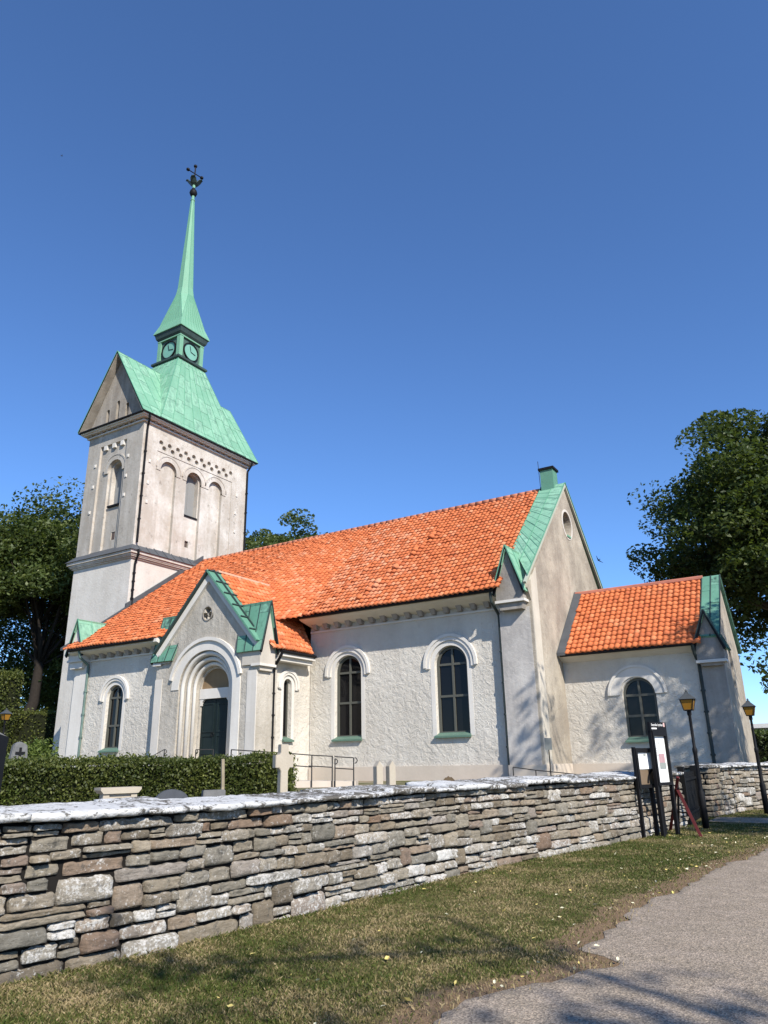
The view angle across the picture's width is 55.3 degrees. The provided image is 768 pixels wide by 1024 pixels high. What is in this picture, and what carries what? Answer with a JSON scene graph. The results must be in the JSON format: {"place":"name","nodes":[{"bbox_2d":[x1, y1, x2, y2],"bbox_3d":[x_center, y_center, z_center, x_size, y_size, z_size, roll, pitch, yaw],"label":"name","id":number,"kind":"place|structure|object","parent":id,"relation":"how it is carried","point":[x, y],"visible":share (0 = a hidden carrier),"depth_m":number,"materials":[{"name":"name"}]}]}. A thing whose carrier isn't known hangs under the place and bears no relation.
{"place":"outdoors","nodes":[
{"label":"outdoors","id":0,"kind":"place"},
{"bbox_2d":[294,781,416,791],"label":"churchyard ground","id":1,"kind":"structure","parent":0,"point":[362,783],"depth_m":27.60,"materials":[{"name":"green plant"}]},
{"bbox_2d":[0,733,8,791],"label":"gravestone","id":2,"kind":"object","parent":1,"relation":"on","point":[3,743],"visible":0.86,"depth_m":8.01,"materials":[{"name":"black stone"}]},
{"bbox_2d":[0,708,12,733],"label":"street lamp","id":3,"kind":"object","parent":1,"relation":"on","point":[6,714],"visible":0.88,"depth_m":29.79,"materials":[{"name":"black metal"}]},
{"bbox_2d":[0,663,24,758],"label":"hedge","id":4,"kind":"object","parent":1,"relation":"on","point":[11,685],"visible":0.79,"depth_m":49.47,"materials":[{"name":"green plant"}]},
{"bbox_2d":[0,758,29,803],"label":"bush","id":5,"kind":"object","parent":1,"relation":"on","point":[16,792],"visible":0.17,"depth_m":14.08,"materials":[{"name":"green plant"}]},
{"bbox_2d":[9,742,26,759],"bbox_3d":[-8.104,5.774,16.156,0.399,1.362,0.205,16,-25,-40],"label":"gravestone","id":6,"kind":"object","parent":1,"relation":"on","point":[18,749],"visible":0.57,"depth_m":16.25,"materials":[{"name":"grey stone"}]},
{"bbox_2d":[0,509,47,627],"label":"tree","id":7,"kind":"object","parent":1,"relation":"on","point":[6,563],"visible":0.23,"depth_m":60.44,"materials":[{"name":"green plant"}]},
{"bbox_2d":[0,613,65,713],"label":"tree","id":8,"kind":"object","parent":1,"relation":"on","point":[17,633],"visible":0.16,"depth_m":67.04,"materials":[{"name":"green plant"}]},
{"bbox_2d":[6,736,60,767],"bbox_3d":[-9.024,6.639,18.969,1.628,1.670,1.467,2,-19,-11],"label":"bush","id":9,"kind":"object","parent":1,"relation":"on","point":[40,745],"visible":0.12,"depth_m":19.01,"materials":[{"name":"green plant"}]},
{"bbox_2d":[12,707,56,756],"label":"hedge","id":10,"kind":"object","parent":1,"relation":"on","point":[40,725],"visible":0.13,"depth_m":50.39,"materials":[{"name":"green plant"}]},
{"bbox_2d":[13,601,67,710],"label":"tree","id":11,"kind":"object","parent":1,"relation":"on","point":[29,649],"visible":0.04,"depth_m":66.01,"materials":[{"name":"green plant"}]},
{"bbox_2d":[0,476,84,713],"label":"tree","id":12,"kind":"object","parent":1,"relation":"on","point":[48,550],"visible":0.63,"depth_m":60.49,"materials":[{"name":"green plant"}]},
{"bbox_2d":[94,786,141,798],"bbox_3d":[-3.528,3.932,9.662,0.540,0.575,0.260,14,-24,-37],"label":"gravestone","id":13,"kind":"object","parent":1,"relation":"on","point":[115,792],"visible":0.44,"depth_m":9.64,"materials":[{"name":"stone"}]},
{"bbox_2d":[0,749,298,805],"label":"hedge","id":14,"kind":"object","parent":1,"relation":"on","point":[33,782],"visible":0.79,"depth_m":14.74,"materials":[{"name":"green plant"}]},
{"bbox_2d":[155,789,187,798],"bbox_3d":[-2.862,4.019,9.843,0.560,0.560,0.260,6,-20,-20],"label":"gravestone","id":15,"kind":"object","parent":1,"relation":"on","point":[170,793],"visible":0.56,"depth_m":9.84,"materials":[{"name":"stone"}]},
{"bbox_2d":[201,789,225,796],"bbox_3d":[-2.754,4.728,11.807,0.440,0.480,0.200,8,-21,-25],"label":"gravestone","id":16,"kind":"object","parent":1,"relation":"on","point":[211,793],"visible":0.33,"depth_m":11.80,"materials":[{"name":"grey stone"}]},
{"bbox_2d":[221,759,224,788],"bbox_3d":[-2.677,4.580,12.120,0.062,0.949,0.138,-2,-19,2],"label":"wooden stake","id":17,"kind":"object","parent":1,"relation":"on","point":[222,773],"visible":0.59,"depth_m":12.19,"materials":[{"name":"brown wood"}]},
{"bbox_2d":[230,749,332,786],"bbox_3d":[-3.514,8.878,25.224,3.514,1.438,0.090,1,-19,-7],"label":"railing","id":18,"kind":"object","parent":1,"relation":"on","point":[311,766],"visible":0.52,"depth_m":25.39,"materials":[{"name":"metal"}]},
{"bbox_2d":[272,744,293,792],"bbox_3d":[-1.803,4.751,13.048,0.350,1.180,0.240,11,-22,-32],"label":"stone cross","id":19,"kind":"object","parent":1,"relation":"on","point":[283,761],"visible":0.83,"depth_m":13.05,"materials":[{"name":"stone"}]},
{"bbox_2d":[245,508,327,549],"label":"tree","id":20,"kind":"object","parent":1,"relation":"on","point":[270,538],"visible":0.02,"depth_m":75.12,"materials":[{"name":"green plant"}]},
{"bbox_2d":[294,780,357,787],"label":"ramp","id":21,"kind":"structure","parent":1,"relation":"on","point":[315,783],"depth_m":25.30,"materials":[{"name":"white concrete"}]},
{"bbox_2d":[334,756,357,786],"bbox_3d":[-1.315,9.050,25.408,0.810,1.148,0.053,0,-19,-3],"label":"railing","id":22,"kind":"object","parent":1,"relation":"on","point":[335,763],"visible":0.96,"depth_m":25.44,"materials":[{"name":"metal"}]},
{"bbox_2d":[373,761,382,784],"bbox_3d":[-0.118,5.568,15.011,0.200,0.895,0.200,10,-22,-30],"label":"grave marker","id":23,"kind":"object","parent":1,"relation":"on","point":[377,772],"visible":0.41,"depth_m":15.03,"materials":[{"name":"stone"}]},
{"bbox_2d":[386,761,395,784],"bbox_3d":[0.143,5.565,15.015,0.200,0.895,0.200,10,-22,-30],"label":"grave marker","id":24,"kind":"object","parent":1,"relation":"on","point":[390,773],"visible":0.41,"depth_m":15.03,"materials":[{"name":"stone"}]},
{"bbox_2d":[444,776,453,780],"bbox_3d":[1.330,5.664,14.913,0.400,0.556,0.260,-3,-19,4],"label":"gravestone","id":25,"kind":"object","parent":1,"relation":"on","point":[448,778],"visible":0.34,"depth_m":14.90,"materials":[{"name":"brown stone"}]},
{"bbox_2d":[512,767,572,775],"bbox_3d":[6.348,9.527,26.634,3.288,0.587,0.078,-5,-19,11],"label":"railing","id":26,"kind":"object","parent":1,"relation":"on","point":[538,770],"visible":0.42,"depth_m":26.81,"materials":[{"name":"metal"}]},
{"bbox_2d":[544,738,551,775],"bbox_3d":[5.866,8.822,25.949,0.250,1.580,0.067,-5,-19,11],"label":"info sign","id":27,"kind":"object","parent":1,"relation":"on","point":[548,744],"visible":0.79,"depth_m":26.08,"materials":[{"name":"grey metal"}]},
{"bbox_2d":[626,408,767,693],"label":"tree","id":28,"kind":"object","parent":1,"relation":"on","point":[726,507],"visible":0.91,"depth_m":41.79,"materials":[{"name":"green plant"}]},
{"bbox_2d":[751,728,767,761],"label":"hedge","id":29,"kind":"object","parent":1,"relation":"on","point":[761,737],"visible":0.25,"depth_m":34.61,"materials":[{"name":"green plant"}]},
{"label":"porch steps","id":30,"kind":"object","parent":1,"relation":"on","visible":0},
{"bbox_2d":[195,749,213,756],"bbox_3d":[-7.735,10.739,31.582,0.091,1.010,0.952,-17,-24,38],"label":"handrail","id":31,"kind":"object","parent":30,"relation":"on","point":[204,749],"visible":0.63,"depth_m":31.71,"materials":[{"name":"metal"}]},
{"bbox_2d":[0,789,767,1023],"bbox_3d":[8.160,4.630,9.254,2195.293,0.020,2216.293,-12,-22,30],"label":"ground","id":32,"kind":"structure","parent":0,"point":[590,933],"depth_m":6.38,"materials":[{"name":"green plant"}]},
{"bbox_2d":[0,770,688,984],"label":"dry stone wall","id":33,"kind":"structure","parent":32,"relation":"on","point":[95,881],"depth_m":7.62,"materials":[{"name":"grey stone"}]},
{"bbox_2d":[631,747,666,837],"bbox_3d":[5.535,5.817,15.270,0.879,1.760,0.125,14,-24,-38],"label":"notice board","id":34,"kind":"object","parent":32,"relation":"on","point":[642,766],"visible":0.64,"depth_m":15.25,"materials":[{"name":"black metal"}]},
{"bbox_2d":[647,722,679,837],"bbox_3d":[5.892,5.606,15.456,0.653,2.265,0.095,14,-24,-38],"label":"notice board","id":35,"kind":"object","parent":32,"relation":"on","point":[660,755],"visible":0.99,"depth_m":15.52,"materials":[{"name":"black metal"}]},
{"bbox_2d":[669,776,701,836],"bbox_3d":[6.302,6.224,15.543,0.130,1.189,1.420,0,-19,-5],"label":"trestle","id":36,"kind":"object","parent":32,"relation":"on","point":[678,794],"visible":0.66,"depth_m":15.64,"materials":[{"name":"red paint"}]},
{"bbox_2d":[677,765,700,825],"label":"churchyard gate","id":37,"kind":"structure","parent":32,"relation":"on","point":[688,782],"depth_m":18.36,"materials":[{"name":"black metal"}]},
{"bbox_2d":[678,689,709,828],"bbox_3d":[7.165,5.628,16.860,0.370,3.040,0.370,-12,-22,30],"label":"street lamp","id":38,"kind":"object","parent":32,"relation":"on","point":[686,699],"visible":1,"depth_m":16.82,"materials":[{"name":"black metal"}]},
{"bbox_2d":[674,765,725,816],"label":"gate pier","id":39,"kind":"structure","parent":32,"relation":"on","point":[711,785],"depth_m":19.74,"materials":[{"name":"stone"}]},
{"bbox_2d":[691,761,767,814],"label":"dry stone wall","id":40,"kind":"structure","parent":32,"relation":"on","point":[740,783],"depth_m":21.63,"materials":[{"name":"grey stone"}]},
{"bbox_2d":[741,698,767,813],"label":"street lamp","id":41,"kind":"object","parent":32,"relation":"on","point":[748,706],"visible":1,"depth_m":20.53,"materials":[{"name":"black metal"}]},
{"bbox_2d":[750,723,767,732],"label":"flat roofed building","id":42,"kind":"structure","parent":32,"relation":"on","point":[764,726],"depth_m":60.30,"materials":[{"name":"white paint"}]},
{"bbox_2d":[0,0,767,723],"label":"sky","id":43,"kind":"structure","parent":0,"point":[444,250],"materials":[{"name":"blue"}]},
{"bbox_2d":[52,164,756,780],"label":"church","id":44,"kind":"structure","parent":0,"point":[502,636],"depth_m":34.50,"materials":[{"name":"paint"}]},
{"bbox_2d":[98,676,128,752],"bbox_3d":[-13.699,10.234,37.263,2.184,3.756,0.444,-12,-22,30],"label":"window","id":45,"kind":"structure","parent":44,"relation":"in","point":[119,694],"depth_m":37.36,"materials":[{"name":"paint"}]},
{"bbox_2d":[199,698,227,757],"bbox_3d":[-7.794,9.954,33.895,1.872,2.712,0.136,-12,-22,30],"label":"door","id":46,"kind":"structure","parent":44,"relation":"in","point":[213,731],"depth_m":33.93,"materials":[{"name":"paint"}]},
{"bbox_2d":[277,669,299,741],"bbox_3d":[-4.541,8.959,33.994,0.468,3.240,1.512,-12,-22,30],"label":"window","id":47,"kind":"structure","parent":44,"relation":"in","point":[282,684],"depth_m":34.07,"materials":[{"name":"paint"}]},
{"bbox_2d":[325,645,369,741],"bbox_3d":[-1.652,8.472,34.443,2.520,4.368,0.468,-12,-22,30],"label":"window","id":48,"kind":"structure","parent":44,"relation":"in","point":[351,671],"depth_m":34.53,"materials":[{"name":"paint"}]},
{"bbox_2d":[423,633,477,737],"bbox_3d":[2.955,7.474,31.760,2.592,4.380,0.468,-12,-22,30],"label":"window","id":49,"kind":"structure","parent":44,"relation":"in","point":[454,663],"depth_m":31.82,"materials":[{"name":"paint"}]},
{"bbox_2d":[561,509,572,539],"bbox_3d":[9.002,0.686,36.996,0.600,1.584,1.584,-12,-22,30],"label":"round window","id":50,"kind":"structure","parent":44,"relation":"in","point":[568,537],"depth_m":36.75,"materials":[{"name":"paint"}]},
{"bbox_2d":[623,678,659,742],"bbox_3d":[10.594,8.135,30.217,1.488,2.568,0.384,-12,-22,30],"label":"window","id":51,"kind":"structure","parent":44,"relation":"in","point":[640,699],"depth_m":30.34,"materials":[{"name":"glass"}]},
{"bbox_2d":[433,848,767,1023],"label":"road","id":52,"kind":"structure","parent":0,"point":[696,952],"depth_m":5.46,"materials":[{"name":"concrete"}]},
{"bbox_2d":[710,817,767,823],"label":"path","id":53,"kind":"structure","parent":0,"point":[743,820],"depth_m":18.17,"materials":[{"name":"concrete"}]}
]}

